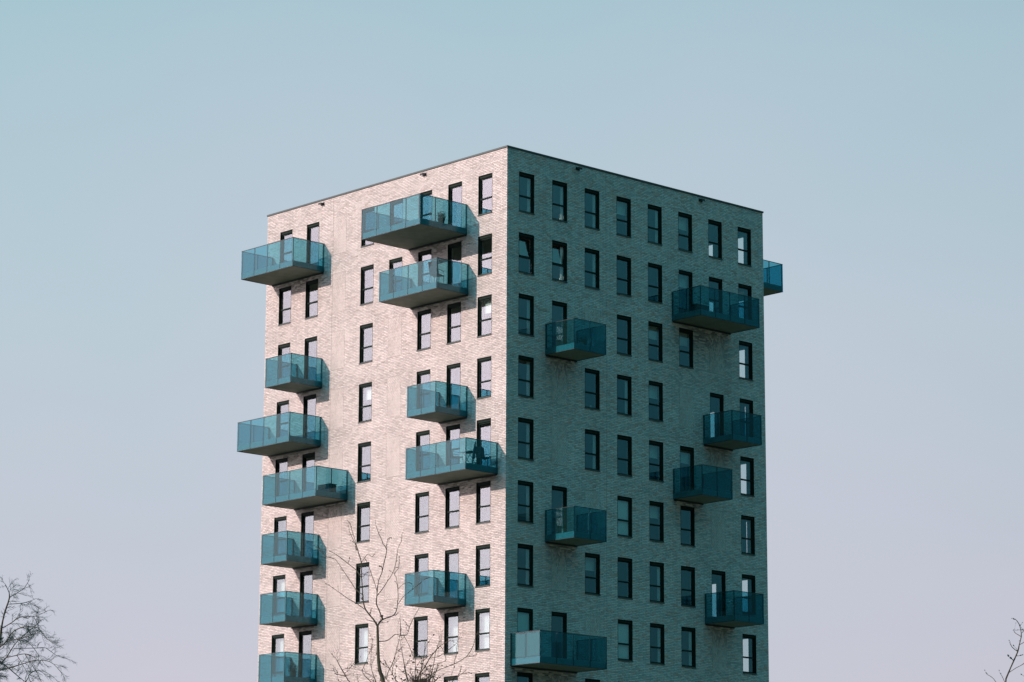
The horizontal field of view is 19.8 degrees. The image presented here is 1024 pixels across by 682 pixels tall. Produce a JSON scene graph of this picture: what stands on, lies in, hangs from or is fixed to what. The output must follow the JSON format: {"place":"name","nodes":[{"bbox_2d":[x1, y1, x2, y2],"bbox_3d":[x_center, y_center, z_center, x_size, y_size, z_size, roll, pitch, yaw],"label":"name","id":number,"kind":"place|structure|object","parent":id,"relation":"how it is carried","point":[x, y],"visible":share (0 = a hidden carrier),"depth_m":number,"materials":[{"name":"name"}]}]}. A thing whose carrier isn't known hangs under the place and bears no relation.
{"place":"outdoors","nodes":[
{"label":"outdoors","id":0,"kind":"place"},
{"bbox_2d":[428,261,443,283],"bbox_3d":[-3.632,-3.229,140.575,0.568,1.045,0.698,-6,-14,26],"label":"garden chair","id":1,"kind":"object","parent":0,"point":[432,268],"visible":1,"depth_m":140.42,"materials":[{"name":"grey fabric"}]},
{"bbox_2d":[0,0,1023,681],"label":"sky","id":2,"kind":"structure","parent":0,"point":[146,146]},
{"label":"ground","id":3,"kind":"structure","parent":0,"visible":0},
{"bbox_2d":[0,572,76,681],"bbox_3d":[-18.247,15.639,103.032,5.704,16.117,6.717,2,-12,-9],"label":"bare tree","id":4,"kind":"object","parent":3,"relation":"on","point":[10,638],"visible":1,"depth_m":104.48,"materials":[{"name":"brown plant"}]},
{"bbox_2d":[313,520,428,681],"bbox_3d":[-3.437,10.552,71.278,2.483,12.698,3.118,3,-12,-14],"label":"bare tree","id":5,"kind":"object","parent":3,"relation":"on","point":[378,641],"visible":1,"depth_m":72.18,"materials":[{"name":"brown plant"}]},
{"bbox_2d":[327,625,480,681],"bbox_3d":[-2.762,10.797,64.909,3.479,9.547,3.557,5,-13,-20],"label":"bare tree","id":6,"kind":"object","parent":3,"relation":"on","point":[415,679],"visible":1,"depth_m":65.87,"materials":[{"name":"brown plant"}]},
{"bbox_2d":[237,145,782,681],"bbox_3d":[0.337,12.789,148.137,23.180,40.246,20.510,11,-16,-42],"label":"apartment tower","id":7,"kind":"structure","parent":3,"relation":"on","point":[597,517],"depth_m":144.21,"materials":[{"name":"brick"}]},
{"bbox_2d":[270,634,283,674],"bbox_3d":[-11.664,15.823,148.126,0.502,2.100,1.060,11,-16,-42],"label":"window","id":8,"kind":"structure","parent":7,"relation":"in","point":[280,660],"depth_m":148.41,"materials":[{"name":"metal"}]},
{"bbox_2d":[272,575,284,614],"bbox_3d":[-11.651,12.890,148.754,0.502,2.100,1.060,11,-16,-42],"label":"window","id":9,"kind":"structure","parent":7,"relation":"in","point":[281,578],"depth_m":149.02,"materials":[{"name":"glass"}]},
{"bbox_2d":[273,516,286,555],"bbox_3d":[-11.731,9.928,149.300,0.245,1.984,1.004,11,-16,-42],"label":"window","id":10,"kind":"structure","parent":7,"relation":"in","point":[283,518],"depth_m":149.57,"materials":[{"name":"metal"}]},
{"bbox_2d":[275,457,287,495],"bbox_3d":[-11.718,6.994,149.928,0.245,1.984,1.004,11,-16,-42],"label":"window","id":11,"kind":"structure","parent":7,"relation":"in","point":[283,460],"depth_m":150.19,"materials":[{"name":"metal"}]},
{"bbox_2d":[276,400,288,437],"bbox_3d":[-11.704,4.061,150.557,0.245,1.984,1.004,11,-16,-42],"label":"window","id":12,"kind":"structure","parent":7,"relation":"in","point":[286,402],"depth_m":150.82,"materials":[{"name":"metal"}]},
{"bbox_2d":[277,343,289,378],"bbox_3d":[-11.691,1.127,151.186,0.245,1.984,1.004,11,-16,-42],"label":"window","id":13,"kind":"structure","parent":7,"relation":"in","point":[286,345],"depth_m":151.45,"materials":[{"name":"metal"}]},
{"bbox_2d":[278,286,290,325],"bbox_3d":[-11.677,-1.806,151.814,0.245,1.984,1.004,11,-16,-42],"label":"window","id":14,"kind":"structure","parent":7,"relation":"in","point":[285,289],"depth_m":152.07,"materials":[{"name":"metal"}]},
{"bbox_2d":[280,229,292,262],"bbox_3d":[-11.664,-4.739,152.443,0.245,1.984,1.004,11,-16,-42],"label":"window","id":15,"kind":"structure","parent":7,"relation":"in","point":[289,232],"depth_m":152.74,"materials":[{"name":"metal"}]},
{"bbox_2d":[298,630,311,677],"bbox_3d":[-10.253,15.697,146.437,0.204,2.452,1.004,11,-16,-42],"label":"balcony door","id":16,"kind":"structure","parent":7,"relation":"in","point":[303,633],"depth_m":146.71,"materials":[{"name":"metal"}]},
{"bbox_2d":[299,570,312,617],"bbox_3d":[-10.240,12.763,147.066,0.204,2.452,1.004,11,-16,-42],"label":"balcony door","id":17,"kind":"structure","parent":7,"relation":"in","point":[306,573],"depth_m":147.36,"materials":[{"name":"metal"}]},
{"bbox_2d":[300,511,313,557],"bbox_3d":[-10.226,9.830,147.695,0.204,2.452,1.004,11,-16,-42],"label":"balcony door","id":18,"kind":"structure","parent":7,"relation":"in","point":[306,514],"depth_m":148.01,"materials":[{"name":"metal"}]},
{"bbox_2d":[302,452,314,491],"bbox_3d":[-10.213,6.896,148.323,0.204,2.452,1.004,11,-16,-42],"label":"balcony door","id":19,"kind":"structure","parent":7,"relation":"in","point":[309,455],"depth_m":148.66,"materials":[{"name":"metal"}]},
{"bbox_2d":[303,394,315,437],"bbox_3d":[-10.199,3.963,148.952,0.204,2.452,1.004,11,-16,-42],"label":"balcony door","id":20,"kind":"structure","parent":7,"relation":"in","point":[309,397],"depth_m":149.28,"materials":[{"name":"metal"}]},
{"bbox_2d":[304,336,316,378],"bbox_3d":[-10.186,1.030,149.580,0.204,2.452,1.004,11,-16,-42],"label":"balcony door","id":21,"kind":"structure","parent":7,"relation":"in","point":[311,339],"depth_m":149.86,"materials":[{"name":"metal"}]},
{"bbox_2d":[305,279,317,318],"bbox_3d":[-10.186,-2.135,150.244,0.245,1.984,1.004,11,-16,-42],"label":"window","id":22,"kind":"structure","parent":7,"relation":"in","point":[315,281],"depth_m":150.49,"materials":[{"name":"metal"}]},
{"bbox_2d":[306,222,318,264],"bbox_3d":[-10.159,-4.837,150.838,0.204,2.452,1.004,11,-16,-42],"label":"balcony door","id":23,"kind":"structure","parent":7,"relation":"in","point":[314,225],"depth_m":151.15,"materials":[{"name":"metal"}]},
{"bbox_2d":[317,483,336,491],"bbox_3d":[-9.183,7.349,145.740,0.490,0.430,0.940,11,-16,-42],"label":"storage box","id":24,"kind":"object","parent":7,"relation":"on","point":[325,487],"visible":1,"depth_m":145.47,"materials":[{"name":"grey"}]},
{"bbox_2d":[354,623,367,664],"bbox_3d":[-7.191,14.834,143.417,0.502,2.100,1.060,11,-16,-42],"label":"window","id":25,"kind":"structure","parent":7,"relation":"in","point":[364,627],"depth_m":143.70,"materials":[{"name":"glass"}]},
{"bbox_2d":[355,562,368,603],"bbox_3d":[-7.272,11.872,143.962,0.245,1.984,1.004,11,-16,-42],"label":"window","id":26,"kind":"structure","parent":7,"relation":"in","point":[358,566],"depth_m":144.23,"materials":[{"name":"metal"}]},
{"bbox_2d":[356,501,369,542],"bbox_3d":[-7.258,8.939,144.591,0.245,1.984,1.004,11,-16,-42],"label":"window","id":27,"kind":"structure","parent":7,"relation":"in","point":[365,504],"depth_m":144.86,"materials":[{"name":"metal"}]},
{"bbox_2d":[357,441,370,482],"bbox_3d":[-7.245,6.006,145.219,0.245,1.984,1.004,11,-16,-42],"label":"window","id":28,"kind":"structure","parent":7,"relation":"in","point":[366,444],"depth_m":145.47,"materials":[{"name":"metal"}]},
{"bbox_2d":[358,382,371,423],"bbox_3d":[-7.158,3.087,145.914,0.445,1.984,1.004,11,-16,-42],"label":"window","id":29,"kind":"structure","parent":7,"relation":"in","point":[368,386],"depth_m":146.18,"materials":[{"name":"metal"}]},
{"bbox_2d":[359,323,372,363],"bbox_3d":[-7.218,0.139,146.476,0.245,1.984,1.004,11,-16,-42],"label":"window","id":30,"kind":"structure","parent":7,"relation":"in","point":[370,325],"depth_m":146.71,"materials":[{"name":"metal"}]},
{"bbox_2d":[360,264,373,305],"bbox_3d":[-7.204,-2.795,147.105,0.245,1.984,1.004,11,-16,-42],"label":"window","id":31,"kind":"structure","parent":7,"relation":"in","point":[369,267],"depth_m":147.32,"materials":[{"name":"metal"}]},
{"bbox_2d":[361,206,374,247],"bbox_3d":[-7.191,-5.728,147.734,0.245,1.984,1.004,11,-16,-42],"label":"window","id":32,"kind":"structure","parent":7,"relation":"in","point":[371,209],"depth_m":147.94,"materials":[{"name":"metal"}]},
{"bbox_2d":[389,257,401,293],"bbox_3d":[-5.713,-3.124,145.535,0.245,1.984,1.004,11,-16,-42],"label":"window","id":33,"kind":"structure","parent":7,"relation":"in","point":[396,260],"depth_m":145.86,"materials":[{"name":"metal"}]},
{"bbox_2d":[413,616,427,658],"bbox_3d":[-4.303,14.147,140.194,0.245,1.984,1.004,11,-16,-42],"label":"window","id":34,"kind":"structure","parent":7,"relation":"in","point":[422,618],"depth_m":140.44,"materials":[{"name":"metal"}]},
{"bbox_2d":[414,553,427,595],"bbox_3d":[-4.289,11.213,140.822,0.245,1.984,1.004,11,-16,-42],"label":"window","id":35,"kind":"structure","parent":7,"relation":"in","point":[421,556],"depth_m":141.06,"materials":[{"name":"metal"}]},
{"bbox_2d":[414,491,428,533],"bbox_3d":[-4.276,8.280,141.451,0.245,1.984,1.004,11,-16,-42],"label":"window","id":36,"kind":"structure","parent":7,"relation":"in","point":[423,494],"depth_m":141.68,"materials":[{"name":"metal"}]},
{"bbox_2d":[416,369,429,408],"bbox_3d":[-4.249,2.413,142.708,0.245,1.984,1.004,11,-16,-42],"label":"window","id":37,"kind":"structure","parent":7,"relation":"in","point":[425,372],"depth_m":142.97,"materials":[{"name":"metal"}]},
{"bbox_2d":[416,430,429,470],"bbox_3d":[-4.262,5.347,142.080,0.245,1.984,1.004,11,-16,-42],"label":"window","id":38,"kind":"structure","parent":7,"relation":"in","point":[423,433],"depth_m":142.34,"materials":[{"name":"metal"}]},
{"bbox_2d":[416,309,430,350],"bbox_3d":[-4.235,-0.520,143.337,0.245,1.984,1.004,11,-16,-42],"label":"window","id":39,"kind":"structure","parent":7,"relation":"in","point":[425,312],"depth_m":143.60,"materials":[{"name":"metal"}]},
{"bbox_2d":[418,249,431,285],"bbox_3d":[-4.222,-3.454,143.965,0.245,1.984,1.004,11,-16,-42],"label":"window","id":40,"kind":"structure","parent":7,"relation":"in","point":[427,252],"depth_m":144.26,"materials":[{"name":"metal"}]},
{"bbox_2d":[443,612,457,654],"bbox_3d":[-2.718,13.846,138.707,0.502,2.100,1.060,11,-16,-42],"label":"window","id":41,"kind":"structure","parent":7,"relation":"in","point":[454,615],"depth_m":138.97,"materials":[{"name":"glass"}]},
{"bbox_2d":[444,549,458,597],"bbox_3d":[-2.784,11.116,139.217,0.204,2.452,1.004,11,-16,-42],"label":"balcony door","id":42,"kind":"structure","parent":7,"relation":"in","point":[454,551],"depth_m":139.52,"materials":[{"name":"metal"}]},
{"bbox_2d":[444,486,459,528],"bbox_3d":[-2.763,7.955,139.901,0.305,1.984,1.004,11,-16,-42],"label":"window","id":43,"kind":"structure","parent":7,"relation":"in","point":[452,489],"depth_m":140.13,"materials":[{"name":"metal"}]},
{"bbox_2d":[446,424,459,465],"bbox_3d":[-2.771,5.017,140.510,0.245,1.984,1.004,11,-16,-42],"label":"window","id":44,"kind":"structure","parent":7,"relation":"in","point":[454,427],"depth_m":140.75,"materials":[{"name":"metal"}]},
{"bbox_2d":[446,302,460,344],"bbox_3d":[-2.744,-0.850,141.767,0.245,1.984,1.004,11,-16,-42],"label":"window","id":45,"kind":"structure","parent":7,"relation":"in","point":[454,305],"depth_m":142.03,"materials":[{"name":"metal"}]},
{"bbox_2d":[446,362,460,407],"bbox_3d":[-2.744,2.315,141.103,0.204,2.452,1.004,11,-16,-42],"label":"balcony door","id":46,"kind":"structure","parent":7,"relation":"in","point":[457,365],"depth_m":141.40,"materials":[{"name":"metal"}]},
{"bbox_2d":[447,241,461,284],"bbox_3d":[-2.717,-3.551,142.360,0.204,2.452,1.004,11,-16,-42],"label":"balcony door","id":47,"kind":"structure","parent":7,"relation":"in","point":[458,244],"depth_m":142.65,"materials":[{"name":"metal"}]},
{"bbox_2d":[448,181,461,226],"bbox_3d":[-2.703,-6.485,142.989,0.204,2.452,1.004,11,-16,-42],"label":"balcony door","id":48,"kind":"structure","parent":7,"relation":"in","point":[459,184],"depth_m":143.32,"materials":[{"name":"metal"}]},
{"bbox_2d":[474,608,489,651],"bbox_3d":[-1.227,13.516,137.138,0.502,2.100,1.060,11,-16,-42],"label":"window","id":49,"kind":"structure","parent":7,"relation":"in","point":[485,631],"depth_m":137.39,"materials":[{"name":"glass"}]},
{"bbox_2d":[475,544,489,587],"bbox_3d":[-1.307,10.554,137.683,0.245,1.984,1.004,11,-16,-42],"label":"window","id":50,"kind":"structure","parent":7,"relation":"in","point":[481,547],"depth_m":137.96,"materials":[{"name":"metal"}]},
{"bbox_2d":[475,481,490,524],"bbox_3d":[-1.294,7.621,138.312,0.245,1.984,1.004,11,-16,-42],"label":"window","id":51,"kind":"structure","parent":7,"relation":"in","point":[487,483],"depth_m":138.53,"materials":[{"name":"metal"}]},
{"bbox_2d":[476,356,490,399],"bbox_3d":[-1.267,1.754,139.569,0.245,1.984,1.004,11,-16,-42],"label":"window","id":52,"kind":"structure","parent":7,"relation":"in","point":[485,359],"depth_m":139.82,"materials":[{"name":"metal"}]},
{"bbox_2d":[477,418,490,466],"bbox_3d":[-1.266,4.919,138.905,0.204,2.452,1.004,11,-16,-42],"label":"balcony door","id":53,"kind":"structure","parent":7,"relation":"in","point":[484,421],"depth_m":139.28,"materials":[{"name":"metal"}]},
{"bbox_2d":[477,233,491,276],"bbox_3d":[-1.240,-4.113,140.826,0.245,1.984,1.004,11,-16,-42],"label":"window","id":54,"kind":"structure","parent":7,"relation":"in","point":[485,237],"depth_m":141.09,"materials":[{"name":"metal"}]},
{"bbox_2d":[477,294,491,337],"bbox_3d":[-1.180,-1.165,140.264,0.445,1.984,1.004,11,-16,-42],"label":"window","id":55,"kind":"structure","parent":7,"relation":"in","point":[487,300],"depth_m":140.51,"materials":[{"name":"metal"}]},
{"bbox_2d":[478,173,492,215],"bbox_3d":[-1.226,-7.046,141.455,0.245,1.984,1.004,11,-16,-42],"label":"window","id":56,"kind":"structure","parent":7,"relation":"in","point":[484,177],"depth_m":141.71,"materials":[{"name":"metal"}]},
{"bbox_2d":[517,607,532,633],"bbox_3d":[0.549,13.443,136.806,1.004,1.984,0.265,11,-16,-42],"label":"window","id":57,"kind":"structure","parent":7,"relation":"in","point":[524,615],"depth_m":137.05,"materials":[{"name":"glass"}]},
{"bbox_2d":[517,543,533,586],"bbox_3d":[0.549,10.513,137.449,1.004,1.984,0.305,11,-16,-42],"label":"window","id":58,"kind":"structure","parent":7,"relation":"in","point":[529,548],"depth_m":137.69,"materials":[{"name":"metal"}]},
{"bbox_2d":[518,293,533,336],"bbox_3d":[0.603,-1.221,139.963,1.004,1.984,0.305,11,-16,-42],"label":"window","id":59,"kind":"structure","parent":7,"relation":"in","point":[530,299],"depth_m":140.20,"materials":[{"name":"metal"}]},
{"bbox_2d":[518,355,533,398],"bbox_3d":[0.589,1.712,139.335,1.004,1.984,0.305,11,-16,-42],"label":"window","id":60,"kind":"structure","parent":7,"relation":"in","point":[529,380],"depth_m":139.55,"materials":[{"name":"metal"}]},
{"bbox_2d":[518,417,533,460],"bbox_3d":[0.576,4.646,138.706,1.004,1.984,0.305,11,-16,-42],"label":"window","id":61,"kind":"structure","parent":7,"relation":"in","point":[523,420],"depth_m":138.94,"materials":[{"name":"metal"}]},
{"bbox_2d":[518,480,533,523],"bbox_3d":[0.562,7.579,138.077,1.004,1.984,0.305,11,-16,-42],"label":"window","id":62,"kind":"structure","parent":7,"relation":"in","point":[525,483],"depth_m":138.33,"materials":[{"name":"metal"}]},
{"bbox_2d":[515,631,538,656],"bbox_3d":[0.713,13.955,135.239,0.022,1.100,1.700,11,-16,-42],"label":"privacy sheet","id":63,"kind":"object","parent":7,"relation":"attached to","point":[532,643],"visible":1,"depth_m":135.24,"materials":[{"name":"teal glass"}]},
{"bbox_2d":[519,171,534,214],"bbox_3d":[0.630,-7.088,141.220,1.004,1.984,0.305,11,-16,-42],"label":"window","id":64,"kind":"structure","parent":7,"relation":"in","point":[521,174],"depth_m":141.47,"materials":[{"name":"metal"}]},
{"bbox_2d":[519,232,534,275],"bbox_3d":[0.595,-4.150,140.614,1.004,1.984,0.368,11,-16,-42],"label":"window","id":65,"kind":"structure","parent":7,"relation":"in","point":[522,235],"depth_m":140.82,"materials":[{"name":"metal"}]},
{"bbox_2d":[551,611,566,658],"bbox_3d":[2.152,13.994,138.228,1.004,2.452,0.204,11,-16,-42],"label":"balcony door","id":66,"kind":"structure","parent":7,"relation":"in","point":[558,614],"depth_m":138.48,"materials":[{"name":"metal"}]},
{"bbox_2d":[552,300,566,344],"bbox_3d":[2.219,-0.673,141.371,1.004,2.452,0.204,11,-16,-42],"label":"balcony door","id":67,"kind":"structure","parent":7,"relation":"in","point":[555,303],"depth_m":141.68,"materials":[{"name":"metal"}]},
{"bbox_2d":[552,485,566,532],"bbox_3d":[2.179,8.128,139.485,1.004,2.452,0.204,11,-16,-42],"label":"balcony door","id":68,"kind":"structure","parent":7,"relation":"in","point":[557,488],"depth_m":139.79,"materials":[{"name":"metal"}]},
{"bbox_2d":[552,180,567,222],"bbox_3d":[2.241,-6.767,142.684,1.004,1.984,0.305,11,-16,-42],"label":"window","id":69,"kind":"structure","parent":7,"relation":"in","point":[563,186],"depth_m":142.93,"materials":[{"name":"metal"}]},
{"bbox_2d":[552,240,567,282],"bbox_3d":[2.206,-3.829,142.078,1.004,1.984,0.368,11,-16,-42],"label":"window","id":70,"kind":"structure","parent":7,"relation":"in","point":[562,246],"depth_m":142.30,"materials":[{"name":"metal"}]},
{"bbox_2d":[585,188,599,230],"bbox_3d":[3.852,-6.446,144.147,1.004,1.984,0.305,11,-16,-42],"label":"window","id":71,"kind":"structure","parent":7,"relation":"in","point":[594,193],"depth_m":144.37,"materials":[{"name":"metal"}]},
{"bbox_2d":[585,247,599,289],"bbox_3d":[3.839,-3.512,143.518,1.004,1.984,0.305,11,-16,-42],"label":"window","id":72,"kind":"structure","parent":7,"relation":"in","point":[587,250],"depth_m":143.77,"materials":[{"name":"metal"}]},
{"bbox_2d":[585,368,599,410],"bbox_3d":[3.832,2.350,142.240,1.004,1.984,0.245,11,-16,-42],"label":"window","id":73,"kind":"structure","parent":7,"relation":"in","point":[591,371],"depth_m":142.48,"materials":[{"name":"metal"}]},
{"bbox_2d":[585,429,599,471],"bbox_3d":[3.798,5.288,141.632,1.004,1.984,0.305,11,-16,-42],"label":"window","id":74,"kind":"structure","parent":7,"relation":"in","point":[596,434],"depth_m":141.89,"materials":[{"name":"metal"}]},
{"bbox_2d":[585,553,600,595],"bbox_3d":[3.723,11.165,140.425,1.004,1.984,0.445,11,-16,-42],"label":"window","id":75,"kind":"structure","parent":7,"relation":"in","point":[589,557],"depth_m":140.68,"materials":[{"name":"metal"}]},
{"bbox_2d":[616,196,631,237],"bbox_3d":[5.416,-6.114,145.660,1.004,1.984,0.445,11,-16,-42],"label":"window","id":76,"kind":"structure","parent":7,"relation":"in","point":[620,201],"depth_m":145.89,"materials":[{"name":"metal"}]},
{"bbox_2d":[617,255,631,296],"bbox_3d":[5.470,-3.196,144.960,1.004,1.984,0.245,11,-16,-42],"label":"window","id":77,"kind":"structure","parent":7,"relation":"in","point":[621,258],"depth_m":145.22,"materials":[{"name":"metal"}]},
{"bbox_2d":[617,314,631,356],"bbox_3d":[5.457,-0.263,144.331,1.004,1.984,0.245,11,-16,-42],"label":"window","id":78,"kind":"structure","parent":7,"relation":"in","point":[625,318],"depth_m":144.55,"materials":[{"name":"metal"}]},
{"bbox_2d":[617,374,631,416],"bbox_3d":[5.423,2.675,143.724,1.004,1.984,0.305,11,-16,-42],"label":"window","id":79,"kind":"structure","parent":7,"relation":"in","point":[628,385],"depth_m":143.96,"materials":[{"name":"metal"}]},
{"bbox_2d":[617,435,632,476],"bbox_3d":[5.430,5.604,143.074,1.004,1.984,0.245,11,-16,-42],"label":"window","id":80,"kind":"structure","parent":7,"relation":"in","point":[619,437],"depth_m":143.28,"materials":[{"name":"metal"}]},
{"bbox_2d":[617,495,632,537],"bbox_3d":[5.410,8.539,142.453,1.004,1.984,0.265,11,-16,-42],"label":"window","id":81,"kind":"structure","parent":7,"relation":"in","point":[624,504],"depth_m":142.62,"materials":[{"name":"glass"}]},
{"bbox_2d":[618,557,632,599],"bbox_3d":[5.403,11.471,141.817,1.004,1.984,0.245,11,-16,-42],"label":"window","id":82,"kind":"structure","parent":7,"relation":"in","point":[626,560],"depth_m":142.06,"materials":[{"name":"metal"}]},
{"bbox_2d":[618,619,632,661],"bbox_3d":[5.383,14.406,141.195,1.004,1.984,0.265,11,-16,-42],"label":"window","id":83,"kind":"structure","parent":7,"relation":"in","point":[625,627],"depth_m":141.37,"materials":[{"name":"glass"}]},
{"bbox_2d":[648,204,662,245],"bbox_3d":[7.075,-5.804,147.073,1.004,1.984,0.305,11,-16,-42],"label":"window","id":84,"kind":"structure","parent":7,"relation":"in","point":[658,210],"depth_m":147.32,"materials":[{"name":"metal"}]},
{"bbox_2d":[648,262,662,303],"bbox_3d":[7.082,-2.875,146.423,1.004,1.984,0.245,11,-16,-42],"label":"window","id":85,"kind":"structure","parent":7,"relation":"in","point":[651,265],"depth_m":146.64,"materials":[{"name":"metal"}]},
{"bbox_2d":[648,321,662,362],"bbox_3d":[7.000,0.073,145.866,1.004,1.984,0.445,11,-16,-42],"label":"window","id":86,"kind":"structure","parent":7,"relation":"in","point":[652,326],"depth_m":146.07,"materials":[{"name":"metal"}]},
{"bbox_2d":[649,380,663,421],"bbox_3d":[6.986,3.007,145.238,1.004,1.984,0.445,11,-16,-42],"label":"window","id":87,"kind":"structure","parent":7,"relation":"in","point":[653,385],"depth_m":145.47,"materials":[{"name":"metal"}]},
{"bbox_2d":[649,440,663,481],"bbox_3d":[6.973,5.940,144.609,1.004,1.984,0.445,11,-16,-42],"label":"window","id":88,"kind":"structure","parent":7,"relation":"in","point":[653,445],"depth_m":144.86,"materials":[{"name":"metal"}]},
{"bbox_2d":[649,500,663,542],"bbox_3d":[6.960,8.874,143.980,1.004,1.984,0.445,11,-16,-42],"label":"window","id":89,"kind":"structure","parent":7,"relation":"in","point":[653,505],"depth_m":144.19,"materials":[{"name":"metal"}]},
{"bbox_2d":[650,561,664,603],"bbox_3d":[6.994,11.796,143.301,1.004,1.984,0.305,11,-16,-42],"label":"window","id":90,"kind":"structure","parent":7,"relation":"in","point":[660,566],"depth_m":143.56,"materials":[{"name":"metal"}]},
{"bbox_2d":[650,623,664,664],"bbox_3d":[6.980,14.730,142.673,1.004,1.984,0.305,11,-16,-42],"label":"window","id":91,"kind":"structure","parent":7,"relation":"in","point":[659,626],"depth_m":142.90,"materials":[{"name":"metal"}]},
{"bbox_2d":[678,212,692,252],"bbox_3d":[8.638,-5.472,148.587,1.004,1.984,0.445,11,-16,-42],"label":"window","id":92,"kind":"structure","parent":7,"relation":"in","point":[682,217],"depth_m":148.81,"materials":[{"name":"metal"}]},
{"bbox_2d":[679,269,692,310],"bbox_3d":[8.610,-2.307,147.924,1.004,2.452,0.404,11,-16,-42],"label":"balcony door","id":93,"kind":"structure","parent":7,"relation":"in","point":[683,274],"depth_m":148.23,"materials":[{"name":"metal"}]},
{"bbox_2d":[679,328,693,368],"bbox_3d":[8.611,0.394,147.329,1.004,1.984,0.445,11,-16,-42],"label":"window","id":94,"kind":"structure","parent":7,"relation":"in","point":[683,340],"depth_m":147.58,"materials":[{"name":"metal"}]},
{"bbox_2d":[680,446,693,491],"bbox_3d":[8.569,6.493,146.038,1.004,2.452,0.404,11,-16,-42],"label":"balcony door","id":95,"kind":"structure","parent":7,"relation":"in","point":[684,450],"depth_m":146.32,"materials":[{"name":"metal"}]},
{"bbox_2d":[680,505,694,546],"bbox_3d":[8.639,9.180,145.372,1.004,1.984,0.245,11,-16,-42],"label":"window","id":96,"kind":"structure","parent":7,"relation":"in","point":[685,508],"depth_m":145.61,"materials":[{"name":"metal"}]},
{"bbox_2d":[681,566,695,607],"bbox_3d":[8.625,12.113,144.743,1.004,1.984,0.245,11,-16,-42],"label":"window","id":97,"kind":"structure","parent":7,"relation":"in","point":[684,568],"depth_m":144.97,"materials":[{"name":"metal"}]},
{"bbox_2d":[681,626,695,667],"bbox_3d":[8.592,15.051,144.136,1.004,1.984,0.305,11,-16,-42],"label":"window","id":98,"kind":"structure","parent":7,"relation":"in","point":[692,637],"depth_m":144.37,"materials":[{"name":"metal"}]},
{"bbox_2d":[708,219,722,259],"bbox_3d":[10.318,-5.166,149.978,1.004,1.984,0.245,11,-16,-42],"label":"window","id":99,"kind":"structure","parent":7,"relation":"in","point":[711,222],"depth_m":150.19,"materials":[{"name":"metal"}]},
{"bbox_2d":[709,276,722,313],"bbox_3d":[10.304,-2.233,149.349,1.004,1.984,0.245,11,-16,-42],"label":"window","id":100,"kind":"structure","parent":7,"relation":"in","point":[711,279],"depth_m":149.61,"materials":[{"name":"metal"}]},
{"bbox_2d":[710,392,723,436],"bbox_3d":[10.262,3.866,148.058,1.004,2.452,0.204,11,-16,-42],"label":"balcony door","id":101,"kind":"structure","parent":7,"relation":"in","point":[714,395],"depth_m":148.33,"materials":[{"name":"metal"}]},
{"bbox_2d":[712,570,725,616],"bbox_3d":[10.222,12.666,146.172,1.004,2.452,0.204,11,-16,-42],"label":"balcony door","id":102,"kind":"structure","parent":7,"relation":"in","point":[714,572],"depth_m":146.46,"materials":[{"name":"metal"}]},
{"bbox_2d":[738,227,751,266],"bbox_3d":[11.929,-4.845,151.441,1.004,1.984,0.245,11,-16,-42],"label":"window","id":103,"kind":"structure","parent":7,"relation":"in","point":[740,229],"depth_m":151.70,"materials":[{"name":"metal"}]},
{"bbox_2d":[738,283,751,319],"bbox_3d":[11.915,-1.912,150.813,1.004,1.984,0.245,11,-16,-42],"label":"window","id":104,"kind":"structure","parent":7,"relation":"in","point":[741,286],"depth_m":151.06,"materials":[{"name":"metal"}]},
{"bbox_2d":[739,340,752,380],"bbox_3d":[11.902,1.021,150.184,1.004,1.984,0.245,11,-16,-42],"label":"window","id":105,"kind":"structure","parent":7,"relation":"in","point":[742,343],"depth_m":150.38,"materials":[{"name":"metal"}]},
{"bbox_2d":[740,398,753,437],"bbox_3d":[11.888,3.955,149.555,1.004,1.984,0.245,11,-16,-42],"label":"window","id":106,"kind":"structure","parent":7,"relation":"in","point":[745,401],"depth_m":149.79,"materials":[{"name":"metal"}]},
{"bbox_2d":[740,456,754,496],"bbox_3d":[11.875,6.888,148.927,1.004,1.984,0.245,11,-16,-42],"label":"window","id":107,"kind":"structure","parent":7,"relation":"in","point":[745,459],"depth_m":149.17,"materials":[{"name":"metal"}]},
{"bbox_2d":[741,515,755,555],"bbox_3d":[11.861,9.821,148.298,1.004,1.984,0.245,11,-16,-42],"label":"window","id":108,"kind":"structure","parent":7,"relation":"in","point":[743,517],"depth_m":148.52,"materials":[{"name":"metal"}]},
{"bbox_2d":[742,574,755,614],"bbox_3d":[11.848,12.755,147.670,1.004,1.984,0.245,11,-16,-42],"label":"window","id":109,"kind":"structure","parent":7,"relation":"in","point":[744,576],"depth_m":147.90,"materials":[{"name":"metal"}]},
{"bbox_2d":[742,634,756,674],"bbox_3d":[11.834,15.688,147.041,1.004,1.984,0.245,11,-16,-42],"label":"window","id":110,"kind":"structure","parent":7,"relation":"in","point":[748,636],"depth_m":147.29,"materials":[{"name":"metal"}]},
{"bbox_2d":[984,618,1023,681],"bbox_3d":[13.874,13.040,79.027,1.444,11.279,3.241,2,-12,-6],"label":"bare tree","id":111,"kind":"object","parent":3,"relation":"on","point":[1009,671],"visible":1,"depth_m":79.34,"materials":[{"name":"brown plant"}]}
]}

